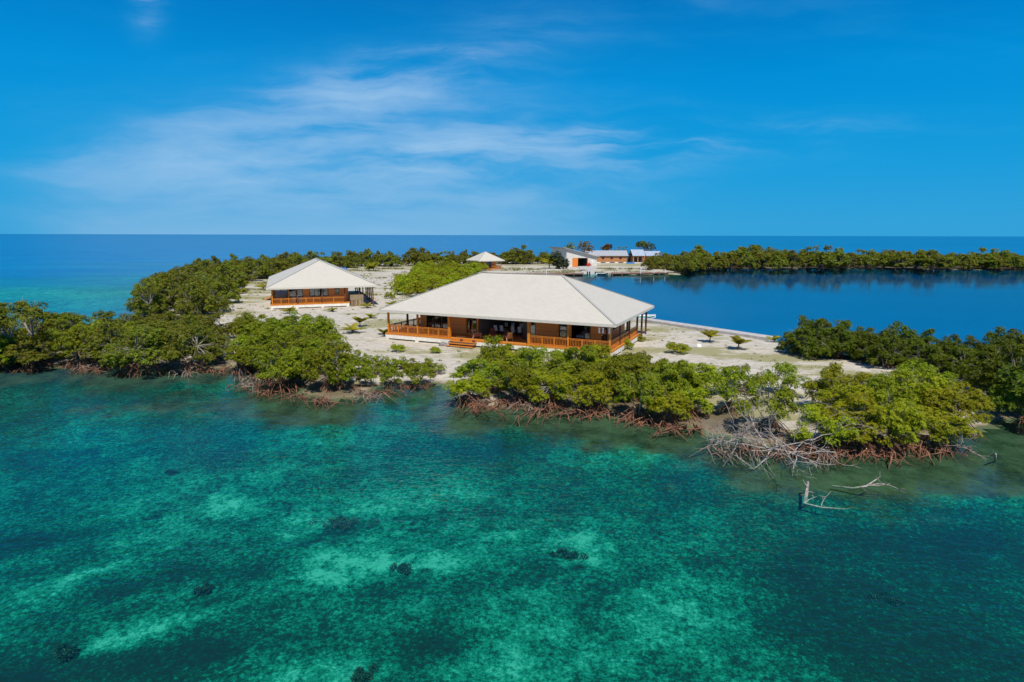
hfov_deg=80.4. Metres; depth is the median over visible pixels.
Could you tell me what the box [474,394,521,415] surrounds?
root tangle
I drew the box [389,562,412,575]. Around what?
weed clump
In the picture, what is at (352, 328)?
young palm
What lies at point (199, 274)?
mangrove tree
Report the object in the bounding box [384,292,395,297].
green bush
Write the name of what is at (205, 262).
mangrove tree
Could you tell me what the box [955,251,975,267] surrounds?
mangrove tree
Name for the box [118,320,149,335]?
mangrove tree
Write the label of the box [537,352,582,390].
mangrove tree
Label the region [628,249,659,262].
beach house
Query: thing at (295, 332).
mangrove tree
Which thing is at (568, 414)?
root tangle
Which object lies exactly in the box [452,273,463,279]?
green bush
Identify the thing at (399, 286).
green bush
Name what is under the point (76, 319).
mangrove tree
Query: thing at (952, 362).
mangrove tree
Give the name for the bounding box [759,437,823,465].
root tangle
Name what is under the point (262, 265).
mangrove tree
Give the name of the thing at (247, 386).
fallen tree
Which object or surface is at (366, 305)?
young palm
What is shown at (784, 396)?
mangrove tree
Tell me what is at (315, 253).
mangrove tree
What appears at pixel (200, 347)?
mangrove tree
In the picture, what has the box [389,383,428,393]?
root tangle
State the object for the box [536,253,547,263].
mangrove tree
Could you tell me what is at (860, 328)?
mangrove tree
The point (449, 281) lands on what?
green bush
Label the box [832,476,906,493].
sunken branch
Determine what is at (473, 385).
mangrove tree
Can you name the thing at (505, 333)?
deck chair
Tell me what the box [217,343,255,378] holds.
mangrove tree
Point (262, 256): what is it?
mangrove tree
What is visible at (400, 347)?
green bush
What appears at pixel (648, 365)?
mangrove tree
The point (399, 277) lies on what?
green bush
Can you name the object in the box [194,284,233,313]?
mangrove tree
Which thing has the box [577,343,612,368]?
mangrove tree
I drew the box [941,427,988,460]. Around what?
fallen tree
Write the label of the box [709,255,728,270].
mangrove tree
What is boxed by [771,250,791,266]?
mangrove tree
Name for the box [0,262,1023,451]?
ground
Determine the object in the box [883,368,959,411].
mangrove tree
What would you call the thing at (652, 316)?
skiff
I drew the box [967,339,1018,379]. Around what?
mangrove tree
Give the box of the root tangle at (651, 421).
[615,415,679,434]
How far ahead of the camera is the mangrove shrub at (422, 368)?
52.12 m
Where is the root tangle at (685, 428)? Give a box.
[646,420,720,441]
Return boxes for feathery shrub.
[549,250,561,267]
[555,256,569,268]
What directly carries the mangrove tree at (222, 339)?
on the ground at (371, 338)
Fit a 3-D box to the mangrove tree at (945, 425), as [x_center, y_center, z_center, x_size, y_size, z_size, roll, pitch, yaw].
[26.260,5.526,37.540,4.845,2.921,3.670,1,12,16]
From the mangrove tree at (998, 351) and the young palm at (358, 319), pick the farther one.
the young palm at (358, 319)
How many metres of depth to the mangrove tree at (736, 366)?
49.25 m
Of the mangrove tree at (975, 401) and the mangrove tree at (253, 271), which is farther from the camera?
the mangrove tree at (253, 271)
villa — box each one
[265,258,377,308]
[378,272,653,356]
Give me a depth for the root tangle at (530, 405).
46.16 m
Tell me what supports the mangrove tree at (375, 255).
on the ground at (371, 338)
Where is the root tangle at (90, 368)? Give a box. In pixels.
[69,366,119,378]
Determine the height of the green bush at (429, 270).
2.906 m
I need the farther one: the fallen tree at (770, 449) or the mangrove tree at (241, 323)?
the mangrove tree at (241, 323)
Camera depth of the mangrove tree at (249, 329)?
67.64 m
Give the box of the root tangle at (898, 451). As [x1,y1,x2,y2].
[849,440,925,466]
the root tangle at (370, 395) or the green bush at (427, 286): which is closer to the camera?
the root tangle at (370, 395)
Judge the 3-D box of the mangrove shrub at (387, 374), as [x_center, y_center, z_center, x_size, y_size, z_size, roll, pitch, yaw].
[-10.409,3.131,52.780,3.261,2.555,3.197,3,7,33]
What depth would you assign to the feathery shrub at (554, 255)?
231.42 m
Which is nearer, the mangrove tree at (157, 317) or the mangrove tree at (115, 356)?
the mangrove tree at (115, 356)
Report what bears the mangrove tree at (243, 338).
on the ground at (371, 338)
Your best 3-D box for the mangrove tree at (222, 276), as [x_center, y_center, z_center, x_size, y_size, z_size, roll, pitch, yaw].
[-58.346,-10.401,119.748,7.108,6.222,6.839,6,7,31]
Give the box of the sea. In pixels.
[0,234,1023,681]
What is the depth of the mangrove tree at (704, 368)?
48.19 m
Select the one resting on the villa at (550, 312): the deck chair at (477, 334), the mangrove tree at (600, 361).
the deck chair at (477, 334)
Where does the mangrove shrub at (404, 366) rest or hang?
on the ground at (371, 338)
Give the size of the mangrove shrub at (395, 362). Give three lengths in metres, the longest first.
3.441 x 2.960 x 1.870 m
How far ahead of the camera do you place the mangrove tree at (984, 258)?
235.16 m
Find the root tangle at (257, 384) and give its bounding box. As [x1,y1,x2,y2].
[225,381,276,393]
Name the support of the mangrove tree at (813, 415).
on the ground at (371, 338)
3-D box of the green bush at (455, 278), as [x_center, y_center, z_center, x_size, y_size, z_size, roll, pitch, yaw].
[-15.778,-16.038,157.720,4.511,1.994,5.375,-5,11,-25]
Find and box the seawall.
[631,318,776,341]
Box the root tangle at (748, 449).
[708,437,800,463]
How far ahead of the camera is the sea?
30.30 m
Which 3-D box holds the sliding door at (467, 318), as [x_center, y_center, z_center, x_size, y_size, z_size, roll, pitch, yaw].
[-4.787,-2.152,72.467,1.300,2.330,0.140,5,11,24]
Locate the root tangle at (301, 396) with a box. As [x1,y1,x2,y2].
[269,391,321,404]
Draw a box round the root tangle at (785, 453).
[736,442,843,479]
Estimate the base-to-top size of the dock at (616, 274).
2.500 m
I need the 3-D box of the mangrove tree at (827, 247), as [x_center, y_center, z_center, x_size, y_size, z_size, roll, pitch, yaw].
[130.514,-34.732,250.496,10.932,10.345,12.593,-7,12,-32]
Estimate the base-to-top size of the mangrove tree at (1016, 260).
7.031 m
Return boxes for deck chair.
[471,329,480,338]
[489,328,495,336]
[497,329,508,338]
[503,332,512,340]
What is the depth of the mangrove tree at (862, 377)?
44.51 m
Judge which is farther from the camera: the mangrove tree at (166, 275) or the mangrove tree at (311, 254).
the mangrove tree at (311, 254)
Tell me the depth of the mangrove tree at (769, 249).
257.06 m
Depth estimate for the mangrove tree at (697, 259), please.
224.26 m
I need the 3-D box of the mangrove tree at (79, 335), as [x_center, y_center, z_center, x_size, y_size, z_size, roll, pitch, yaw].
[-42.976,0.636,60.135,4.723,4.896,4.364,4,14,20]
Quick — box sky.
[0,0,1023,235]
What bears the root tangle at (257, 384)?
on the sea
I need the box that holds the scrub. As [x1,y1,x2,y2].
[65,273,849,397]
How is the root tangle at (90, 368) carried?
on the sea
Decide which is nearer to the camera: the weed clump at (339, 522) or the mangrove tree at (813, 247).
the weed clump at (339, 522)
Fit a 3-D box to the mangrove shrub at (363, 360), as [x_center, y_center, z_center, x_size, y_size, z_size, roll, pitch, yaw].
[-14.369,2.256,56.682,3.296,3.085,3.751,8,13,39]
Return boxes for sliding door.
[427,315,446,332]
[467,318,476,332]
[559,324,566,342]
[572,258,577,266]
[601,327,606,343]
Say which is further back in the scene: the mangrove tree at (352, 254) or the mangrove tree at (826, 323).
the mangrove tree at (352, 254)
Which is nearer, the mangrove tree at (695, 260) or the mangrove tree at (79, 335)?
the mangrove tree at (79, 335)
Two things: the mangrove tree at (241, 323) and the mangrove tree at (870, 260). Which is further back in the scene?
the mangrove tree at (870, 260)
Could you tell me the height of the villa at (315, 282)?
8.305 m
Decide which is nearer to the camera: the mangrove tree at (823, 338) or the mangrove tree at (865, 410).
the mangrove tree at (865, 410)
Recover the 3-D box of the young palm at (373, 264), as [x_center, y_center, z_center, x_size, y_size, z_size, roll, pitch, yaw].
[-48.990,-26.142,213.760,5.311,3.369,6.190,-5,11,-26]
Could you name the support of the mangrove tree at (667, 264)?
on the ground at (371, 338)
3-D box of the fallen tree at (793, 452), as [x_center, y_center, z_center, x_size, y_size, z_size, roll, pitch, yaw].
[16.305,5.073,35.235,6.849,4.750,7.107,9,13,40]
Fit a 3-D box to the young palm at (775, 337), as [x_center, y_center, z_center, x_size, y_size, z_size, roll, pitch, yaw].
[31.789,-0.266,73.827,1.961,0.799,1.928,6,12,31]
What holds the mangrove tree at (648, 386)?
on the ground at (371, 338)
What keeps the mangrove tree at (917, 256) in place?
on the ground at (371, 338)
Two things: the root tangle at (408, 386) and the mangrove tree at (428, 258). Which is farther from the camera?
the mangrove tree at (428, 258)
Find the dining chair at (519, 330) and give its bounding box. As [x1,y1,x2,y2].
[518,327,522,335]
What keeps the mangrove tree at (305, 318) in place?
on the ground at (371, 338)
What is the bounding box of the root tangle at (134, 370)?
[114,364,146,378]
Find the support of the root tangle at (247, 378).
on the sea
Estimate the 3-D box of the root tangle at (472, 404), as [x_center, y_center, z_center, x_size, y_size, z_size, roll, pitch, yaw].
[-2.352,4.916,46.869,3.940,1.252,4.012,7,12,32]
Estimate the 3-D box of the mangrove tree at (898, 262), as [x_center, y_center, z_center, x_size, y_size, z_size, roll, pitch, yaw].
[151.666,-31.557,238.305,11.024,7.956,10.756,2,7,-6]
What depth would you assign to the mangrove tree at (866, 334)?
61.42 m
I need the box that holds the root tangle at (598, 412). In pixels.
[557,404,615,423]
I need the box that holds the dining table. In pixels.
[497,326,522,332]
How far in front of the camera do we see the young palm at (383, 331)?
77.56 m
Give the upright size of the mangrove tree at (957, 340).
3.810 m
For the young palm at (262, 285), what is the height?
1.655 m
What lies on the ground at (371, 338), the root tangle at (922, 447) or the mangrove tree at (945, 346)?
the mangrove tree at (945, 346)
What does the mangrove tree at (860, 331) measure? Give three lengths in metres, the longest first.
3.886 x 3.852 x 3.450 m
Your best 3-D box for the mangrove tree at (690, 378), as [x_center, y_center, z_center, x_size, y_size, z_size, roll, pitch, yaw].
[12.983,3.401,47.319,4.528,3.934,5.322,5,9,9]
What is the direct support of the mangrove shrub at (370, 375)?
on the ground at (371, 338)
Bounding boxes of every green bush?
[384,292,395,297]
[387,272,414,287]
[390,279,415,294]
[390,344,405,350]
[399,274,418,285]
[404,280,426,295]
[409,266,421,273]
[412,269,425,274]
[412,274,426,282]
[414,262,425,268]
[415,283,431,291]
[421,276,443,288]
[426,268,433,274]
[429,346,440,351]
[435,269,448,277]
[437,261,452,269]
[440,279,454,284]
[445,276,458,280]
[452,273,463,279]
[453,264,464,271]
[456,269,471,276]
[464,261,481,270]
[467,267,481,274]
[478,263,488,269]
[624,337,634,348]
[637,334,645,341]
[665,341,691,352]
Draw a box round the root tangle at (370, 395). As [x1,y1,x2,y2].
[347,389,396,403]
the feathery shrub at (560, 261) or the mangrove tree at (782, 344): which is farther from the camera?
the feathery shrub at (560, 261)
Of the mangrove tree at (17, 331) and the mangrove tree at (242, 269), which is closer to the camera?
the mangrove tree at (17, 331)
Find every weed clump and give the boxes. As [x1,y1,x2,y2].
[52,642,79,662]
[164,469,178,474]
[192,581,215,596]
[309,515,379,530]
[349,662,378,681]
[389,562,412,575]
[549,547,588,561]
[865,589,905,606]
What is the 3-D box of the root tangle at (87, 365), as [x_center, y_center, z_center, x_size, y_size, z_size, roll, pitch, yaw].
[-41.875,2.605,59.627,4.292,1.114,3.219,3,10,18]
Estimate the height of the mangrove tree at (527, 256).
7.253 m
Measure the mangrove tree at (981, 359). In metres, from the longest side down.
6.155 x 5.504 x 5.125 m
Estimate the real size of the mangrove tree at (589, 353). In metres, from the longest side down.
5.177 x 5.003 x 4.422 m
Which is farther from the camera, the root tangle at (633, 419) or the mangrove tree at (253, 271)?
the mangrove tree at (253, 271)
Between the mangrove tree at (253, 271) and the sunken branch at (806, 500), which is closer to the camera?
the sunken branch at (806, 500)
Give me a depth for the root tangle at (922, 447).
36.63 m
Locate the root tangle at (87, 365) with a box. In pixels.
[64,362,107,372]
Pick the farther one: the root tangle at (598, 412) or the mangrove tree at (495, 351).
the mangrove tree at (495, 351)
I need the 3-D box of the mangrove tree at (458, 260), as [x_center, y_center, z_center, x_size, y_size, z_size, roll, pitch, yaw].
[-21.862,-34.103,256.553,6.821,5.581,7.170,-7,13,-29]
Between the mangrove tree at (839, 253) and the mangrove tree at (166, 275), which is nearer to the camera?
the mangrove tree at (166, 275)
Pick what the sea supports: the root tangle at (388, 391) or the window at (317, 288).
the root tangle at (388, 391)
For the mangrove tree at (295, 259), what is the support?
on the ground at (371, 338)
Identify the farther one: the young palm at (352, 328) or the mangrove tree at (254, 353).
the young palm at (352, 328)
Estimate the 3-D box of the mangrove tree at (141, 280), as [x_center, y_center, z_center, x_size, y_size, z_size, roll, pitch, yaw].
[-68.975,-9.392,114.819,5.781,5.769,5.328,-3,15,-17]
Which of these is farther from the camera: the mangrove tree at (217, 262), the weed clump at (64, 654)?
the mangrove tree at (217, 262)
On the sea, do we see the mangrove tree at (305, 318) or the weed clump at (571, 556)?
the weed clump at (571, 556)
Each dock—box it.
[498,272,583,278]
[611,271,668,277]
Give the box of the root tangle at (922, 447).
[894,435,971,465]
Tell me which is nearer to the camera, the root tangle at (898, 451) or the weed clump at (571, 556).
the weed clump at (571, 556)
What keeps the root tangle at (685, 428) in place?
on the sea
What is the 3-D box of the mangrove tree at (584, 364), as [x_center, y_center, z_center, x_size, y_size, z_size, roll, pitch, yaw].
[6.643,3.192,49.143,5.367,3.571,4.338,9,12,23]
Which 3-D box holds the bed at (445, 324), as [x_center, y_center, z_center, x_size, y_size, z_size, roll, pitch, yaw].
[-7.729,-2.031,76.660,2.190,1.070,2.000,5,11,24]
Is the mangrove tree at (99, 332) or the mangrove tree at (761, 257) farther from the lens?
the mangrove tree at (761, 257)
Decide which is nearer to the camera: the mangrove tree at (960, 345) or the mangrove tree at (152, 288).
the mangrove tree at (960, 345)
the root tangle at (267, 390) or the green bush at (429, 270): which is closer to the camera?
the root tangle at (267, 390)
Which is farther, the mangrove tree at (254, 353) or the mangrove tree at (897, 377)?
the mangrove tree at (254, 353)
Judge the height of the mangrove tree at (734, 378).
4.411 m
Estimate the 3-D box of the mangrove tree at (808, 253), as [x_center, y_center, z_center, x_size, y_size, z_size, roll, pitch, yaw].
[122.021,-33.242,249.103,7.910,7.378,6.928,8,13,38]
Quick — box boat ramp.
[578,266,597,277]
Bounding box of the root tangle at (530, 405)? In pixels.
[497,399,550,415]
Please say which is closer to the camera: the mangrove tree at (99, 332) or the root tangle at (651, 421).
the root tangle at (651, 421)
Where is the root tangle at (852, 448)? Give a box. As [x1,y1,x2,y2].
[794,438,892,466]
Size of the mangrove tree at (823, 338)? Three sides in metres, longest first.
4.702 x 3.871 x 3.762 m
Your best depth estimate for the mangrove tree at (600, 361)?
49.97 m
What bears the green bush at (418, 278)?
on the ground at (371, 338)
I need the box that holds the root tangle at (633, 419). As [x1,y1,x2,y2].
[614,409,659,427]
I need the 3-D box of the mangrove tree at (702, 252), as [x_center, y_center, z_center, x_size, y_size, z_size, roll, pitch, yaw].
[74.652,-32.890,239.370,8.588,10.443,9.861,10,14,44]
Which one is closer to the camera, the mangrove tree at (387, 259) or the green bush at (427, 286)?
the green bush at (427, 286)
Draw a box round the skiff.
[638,314,655,317]
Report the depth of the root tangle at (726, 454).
36.43 m
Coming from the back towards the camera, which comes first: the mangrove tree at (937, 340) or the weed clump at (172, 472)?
the mangrove tree at (937, 340)
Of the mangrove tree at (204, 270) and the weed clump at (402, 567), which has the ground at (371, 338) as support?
the mangrove tree at (204, 270)
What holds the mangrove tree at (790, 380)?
on the ground at (371, 338)
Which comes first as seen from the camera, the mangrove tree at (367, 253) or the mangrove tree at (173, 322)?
the mangrove tree at (173, 322)
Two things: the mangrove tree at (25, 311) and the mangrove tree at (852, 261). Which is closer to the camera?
the mangrove tree at (25, 311)
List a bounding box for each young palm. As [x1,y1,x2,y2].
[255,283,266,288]
[280,306,297,311]
[339,323,365,332]
[352,316,369,326]
[359,302,374,306]
[365,262,379,270]
[377,328,391,334]
[539,258,556,267]
[700,329,722,341]
[729,335,752,349]
[766,335,781,341]
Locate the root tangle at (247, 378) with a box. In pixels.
[230,373,267,386]
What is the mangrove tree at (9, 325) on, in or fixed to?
on the ground at (371, 338)
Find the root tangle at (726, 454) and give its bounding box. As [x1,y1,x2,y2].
[689,443,762,466]
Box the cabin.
[466,251,504,269]
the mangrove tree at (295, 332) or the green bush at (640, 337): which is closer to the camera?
the mangrove tree at (295, 332)
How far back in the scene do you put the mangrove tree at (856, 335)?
65.26 m
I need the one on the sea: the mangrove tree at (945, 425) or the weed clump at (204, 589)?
the weed clump at (204, 589)
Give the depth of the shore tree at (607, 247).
292.58 m
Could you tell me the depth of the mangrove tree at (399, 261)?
243.57 m
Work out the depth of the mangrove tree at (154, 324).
63.77 m
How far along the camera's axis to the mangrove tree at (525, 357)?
50.27 m
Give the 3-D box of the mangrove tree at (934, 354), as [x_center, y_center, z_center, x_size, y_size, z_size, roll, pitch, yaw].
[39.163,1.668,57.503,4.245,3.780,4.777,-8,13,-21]
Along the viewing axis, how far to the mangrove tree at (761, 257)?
237.74 m
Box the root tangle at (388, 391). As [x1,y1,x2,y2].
[358,388,406,398]
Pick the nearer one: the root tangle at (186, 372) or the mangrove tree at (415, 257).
the root tangle at (186, 372)
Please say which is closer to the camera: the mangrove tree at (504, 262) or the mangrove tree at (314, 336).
the mangrove tree at (314, 336)
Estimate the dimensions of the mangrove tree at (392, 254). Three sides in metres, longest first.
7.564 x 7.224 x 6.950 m
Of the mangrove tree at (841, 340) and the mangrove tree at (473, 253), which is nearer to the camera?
the mangrove tree at (841, 340)
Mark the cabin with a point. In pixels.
(489, 259)
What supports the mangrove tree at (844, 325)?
on the ground at (371, 338)
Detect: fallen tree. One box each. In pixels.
[238,378,256,394]
[700,387,869,479]
[707,395,779,465]
[739,397,862,475]
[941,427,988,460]
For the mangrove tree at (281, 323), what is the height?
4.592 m
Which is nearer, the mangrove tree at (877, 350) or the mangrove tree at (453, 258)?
the mangrove tree at (877, 350)
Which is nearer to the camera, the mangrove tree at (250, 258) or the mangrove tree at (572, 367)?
the mangrove tree at (572, 367)
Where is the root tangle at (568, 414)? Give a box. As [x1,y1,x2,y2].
[543,404,605,428]
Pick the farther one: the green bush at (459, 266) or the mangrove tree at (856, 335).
the green bush at (459, 266)
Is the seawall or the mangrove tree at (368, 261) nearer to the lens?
the seawall
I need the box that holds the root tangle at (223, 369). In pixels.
[199,364,238,377]
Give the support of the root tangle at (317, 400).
on the sea
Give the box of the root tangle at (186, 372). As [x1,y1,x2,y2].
[161,366,202,379]
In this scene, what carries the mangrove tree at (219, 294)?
on the ground at (371, 338)
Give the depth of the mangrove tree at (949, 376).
45.21 m
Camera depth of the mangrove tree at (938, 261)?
233.01 m
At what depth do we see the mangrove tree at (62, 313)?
71.50 m
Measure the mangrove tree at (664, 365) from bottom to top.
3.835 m
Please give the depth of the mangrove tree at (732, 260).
236.23 m
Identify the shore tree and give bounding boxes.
[564,243,575,249]
[575,241,594,252]
[600,244,611,249]
[635,241,648,249]
[644,242,655,250]
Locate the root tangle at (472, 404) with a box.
[454,396,499,412]
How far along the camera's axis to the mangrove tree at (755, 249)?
247.69 m
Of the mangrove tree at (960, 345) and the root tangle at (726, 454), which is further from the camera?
the mangrove tree at (960, 345)
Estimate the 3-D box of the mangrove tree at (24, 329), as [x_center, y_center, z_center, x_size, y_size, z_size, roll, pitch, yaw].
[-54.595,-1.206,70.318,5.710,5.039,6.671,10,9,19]
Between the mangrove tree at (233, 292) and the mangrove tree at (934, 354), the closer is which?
the mangrove tree at (934, 354)
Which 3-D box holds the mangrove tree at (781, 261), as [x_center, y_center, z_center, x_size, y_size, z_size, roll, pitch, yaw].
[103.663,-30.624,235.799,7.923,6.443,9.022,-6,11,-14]
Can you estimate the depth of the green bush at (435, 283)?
138.44 m
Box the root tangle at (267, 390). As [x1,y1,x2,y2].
[244,385,285,399]
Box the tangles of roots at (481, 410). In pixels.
[448,389,515,423]
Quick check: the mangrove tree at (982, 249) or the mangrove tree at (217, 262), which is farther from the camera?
the mangrove tree at (982, 249)
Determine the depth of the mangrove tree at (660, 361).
51.67 m
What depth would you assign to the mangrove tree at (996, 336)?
59.29 m
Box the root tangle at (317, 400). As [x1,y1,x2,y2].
[293,394,356,412]
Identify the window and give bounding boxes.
[309,288,327,296]
[428,315,438,327]
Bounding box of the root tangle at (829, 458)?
[775,444,867,472]
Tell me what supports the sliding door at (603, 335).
in the villa at (550, 312)
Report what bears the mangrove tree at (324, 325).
on the ground at (371, 338)
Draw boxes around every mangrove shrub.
[327,357,366,391]
[351,349,373,369]
[355,366,376,387]
[360,354,391,374]
[375,364,404,390]
[386,356,408,369]
[401,358,423,369]
[402,362,436,393]
[421,357,446,375]
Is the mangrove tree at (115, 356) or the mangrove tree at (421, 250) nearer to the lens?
the mangrove tree at (115, 356)
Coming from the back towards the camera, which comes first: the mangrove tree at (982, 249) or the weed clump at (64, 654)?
the mangrove tree at (982, 249)
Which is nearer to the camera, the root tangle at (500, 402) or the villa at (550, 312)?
the root tangle at (500, 402)
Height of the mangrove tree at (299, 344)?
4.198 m
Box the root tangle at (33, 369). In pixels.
[14,367,45,373]
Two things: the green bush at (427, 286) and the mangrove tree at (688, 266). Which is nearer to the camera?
the green bush at (427, 286)
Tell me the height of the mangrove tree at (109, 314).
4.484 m
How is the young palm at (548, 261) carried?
on the ground at (371, 338)
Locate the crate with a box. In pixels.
[350,294,363,305]
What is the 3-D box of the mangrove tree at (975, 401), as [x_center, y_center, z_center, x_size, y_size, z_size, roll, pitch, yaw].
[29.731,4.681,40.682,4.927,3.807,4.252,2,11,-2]
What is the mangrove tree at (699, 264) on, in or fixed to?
in the lagoon
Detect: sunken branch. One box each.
[803,480,852,508]
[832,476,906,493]
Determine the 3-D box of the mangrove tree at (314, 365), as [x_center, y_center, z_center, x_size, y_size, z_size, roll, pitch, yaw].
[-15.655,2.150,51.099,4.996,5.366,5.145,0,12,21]
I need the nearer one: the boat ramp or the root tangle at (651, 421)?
the root tangle at (651, 421)
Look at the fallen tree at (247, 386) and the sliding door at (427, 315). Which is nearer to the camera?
the fallen tree at (247, 386)
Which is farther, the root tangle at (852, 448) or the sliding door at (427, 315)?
the sliding door at (427, 315)
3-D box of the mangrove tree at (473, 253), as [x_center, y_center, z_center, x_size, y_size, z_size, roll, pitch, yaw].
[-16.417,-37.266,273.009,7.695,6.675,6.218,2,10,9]
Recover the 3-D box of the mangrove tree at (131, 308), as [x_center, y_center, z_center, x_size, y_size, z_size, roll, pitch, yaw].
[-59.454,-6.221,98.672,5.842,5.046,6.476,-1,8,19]
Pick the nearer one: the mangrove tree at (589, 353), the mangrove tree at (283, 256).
the mangrove tree at (589, 353)
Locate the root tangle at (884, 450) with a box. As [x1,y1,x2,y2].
[844,440,914,469]
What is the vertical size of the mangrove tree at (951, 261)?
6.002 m
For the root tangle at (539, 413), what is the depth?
44.77 m
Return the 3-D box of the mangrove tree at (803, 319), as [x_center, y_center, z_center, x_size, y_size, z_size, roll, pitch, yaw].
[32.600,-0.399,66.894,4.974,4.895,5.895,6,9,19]
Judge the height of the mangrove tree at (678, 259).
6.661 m
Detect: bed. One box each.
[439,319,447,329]
[575,328,589,340]
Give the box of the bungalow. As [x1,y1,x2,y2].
[583,250,627,262]
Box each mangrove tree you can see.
[0,297,55,369]
[0,315,21,333]
[0,320,23,340]
[0,332,64,374]
[0,334,22,373]
[11,319,56,340]
[15,316,63,335]
[30,332,63,362]
[40,312,86,350]
[48,311,90,332]
[51,323,101,370]
[61,320,113,357]
[78,318,146,370]
[84,310,125,327]
[86,322,140,354]
[99,324,185,379]
[118,313,143,326]
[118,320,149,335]
[123,289,170,316]
[123,319,171,355]
[130,277,148,293]
[131,278,180,314]
[131,283,161,322]
[132,277,161,299]
[132,293,169,317]
[134,277,177,303]
[140,311,173,322]
[151,271,185,280]
[156,321,224,374]
[161,302,214,325]
[166,270,209,310]
[168,277,190,289]
[168,319,196,355]
[170,266,190,272]
[174,264,215,275]
[174,279,221,314]
[176,313,210,335]
[183,270,215,294]
[184,258,200,266]
[188,327,235,359]
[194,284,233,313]
[196,259,213,267]
[199,312,235,337]
[201,280,223,298]
[207,274,240,301]
[208,255,227,267]
[208,273,236,290]
[212,264,246,288]
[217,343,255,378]
[225,262,246,280]
[228,318,251,344]
[229,253,243,262]
[230,335,268,373]
[231,259,247,262]
[231,262,245,279]
[231,311,257,327]
[236,319,270,339]
[239,341,285,383]
[241,261,262,280]
[242,325,291,371]
[244,256,255,261]
[246,350,303,399]
[252,259,271,278]
[253,314,276,327]
[256,254,270,261]
[263,257,289,276]
[265,318,302,341]
[267,336,312,357]
[268,252,297,266]
[270,347,313,392]
[278,315,298,327]
[284,310,314,327]
[288,253,308,266]
[288,325,316,343]
[298,334,354,393]
[301,337,336,360]
[302,315,342,342]
[303,250,319,258]
[303,332,336,345]
[313,252,328,258]
[314,335,355,374]
[318,257,335,264]
[331,252,348,266]
[346,250,362,265]
[347,256,361,267]
[358,248,374,261]
[359,256,366,266]
[364,258,377,265]
[369,253,382,265]
[376,253,395,266]
[388,251,398,265]
[390,256,403,265]
[401,252,411,260]
[401,257,409,264]
[404,247,423,264]
[416,247,431,259]
[416,252,429,263]
[418,256,432,262]
[429,253,443,263]
[434,251,452,263]
[440,372,491,411]
[448,253,456,260]
[448,358,491,391]
[453,254,467,263]
[457,251,469,263]
[470,251,479,256]
[472,361,514,394]
[476,335,513,364]
[486,350,528,376]
[493,364,535,411]
[496,257,507,263]
[500,252,514,263]
[503,247,524,263]
[506,345,549,389]
[517,251,533,263]
[521,244,533,254]
[526,369,576,415]
[531,345,573,369]
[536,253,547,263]
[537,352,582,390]
[558,345,598,371]
[562,370,613,417]
[569,360,617,396]
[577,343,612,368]
[589,357,621,391]
[599,353,648,405]
[614,371,666,428]
[616,351,653,364]
[632,355,662,390]
[638,361,693,395]
[639,388,693,433]
[640,256,657,269]
[651,257,665,268]
[655,357,680,371]
[659,359,707,398]
[662,258,674,269]
[669,260,681,272]
[669,386,713,424]
[671,255,688,273]
[676,257,695,274]
[679,362,727,395]
[682,255,699,272]
[683,252,703,271]
[686,253,701,272]
[691,244,709,259]
[700,256,716,270]
[704,366,762,417]
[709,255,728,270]
[720,251,733,266]
[723,253,741,270]
[724,365,768,394]
[729,246,752,266]
[730,375,802,443]
[739,252,756,270]
[748,245,762,266]
[753,251,773,268]
[761,247,777,259]
[761,361,811,395]
[768,255,788,270]
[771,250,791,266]
[775,328,806,354]
[782,250,803,270]
[784,315,823,348]
[786,318,832,359]
[790,403,859,465]
[795,255,816,269]
[797,249,806,256]
[801,362,861,409]
[802,245,820,258]
[802,251,815,266]
[803,328,839,356]
[805,250,837,270]
[809,383,879,429]
[812,392,905,461]
[815,318,846,351]
[818,320,857,359]
[822,326,857,359]
[823,245,834,266]
[823,247,850,270]
[832,320,862,353]
[837,252,861,268]
[839,372,883,387]
[845,252,861,266]
[847,330,864,356]
[850,333,888,364]
[850,371,915,415]
[853,326,866,355]
[853,327,883,357]
[855,390,930,460]
[856,249,879,269]
[860,251,878,266]
[864,328,902,359]
[864,328,911,368]
[873,251,895,268]
[882,251,914,270]
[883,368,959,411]
[885,321,920,343]
[886,337,915,364]
[887,368,922,404]
[896,340,948,369]
[896,358,960,403]
[900,404,984,462]
[902,337,926,361]
[905,250,930,270]
[915,328,936,346]
[916,249,949,271]
[919,340,963,367]
[919,381,995,441]
[926,250,943,265]
[934,338,947,350]
[935,256,959,269]
[937,348,978,376]
[942,333,970,354]
[944,253,958,267]
[946,343,980,369]
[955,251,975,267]
[956,254,978,269]
[959,339,1023,386]
[964,335,993,351]
[966,343,1023,409]
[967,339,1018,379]
[972,253,1000,269]
[973,247,987,266]
[980,326,1009,349]
[982,254,1007,270]
[986,354,1023,427]
[990,248,1010,258]
[997,253,1023,267]
[1000,328,1023,348]
[1003,254,1023,270]
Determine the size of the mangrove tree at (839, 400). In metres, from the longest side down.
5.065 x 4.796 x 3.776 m
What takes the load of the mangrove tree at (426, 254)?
on the ground at (371, 338)
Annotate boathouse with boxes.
[550,247,598,266]
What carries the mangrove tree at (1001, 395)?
on the ground at (371, 338)
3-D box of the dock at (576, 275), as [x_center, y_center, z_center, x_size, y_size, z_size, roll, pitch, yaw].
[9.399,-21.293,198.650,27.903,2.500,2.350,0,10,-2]
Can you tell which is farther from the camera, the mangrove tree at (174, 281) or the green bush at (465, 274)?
the green bush at (465, 274)
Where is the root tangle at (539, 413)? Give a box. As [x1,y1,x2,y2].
[507,399,572,427]
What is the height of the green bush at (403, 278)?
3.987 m
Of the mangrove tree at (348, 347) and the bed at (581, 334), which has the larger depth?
the bed at (581, 334)
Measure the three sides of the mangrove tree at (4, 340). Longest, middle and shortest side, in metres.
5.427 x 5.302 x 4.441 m

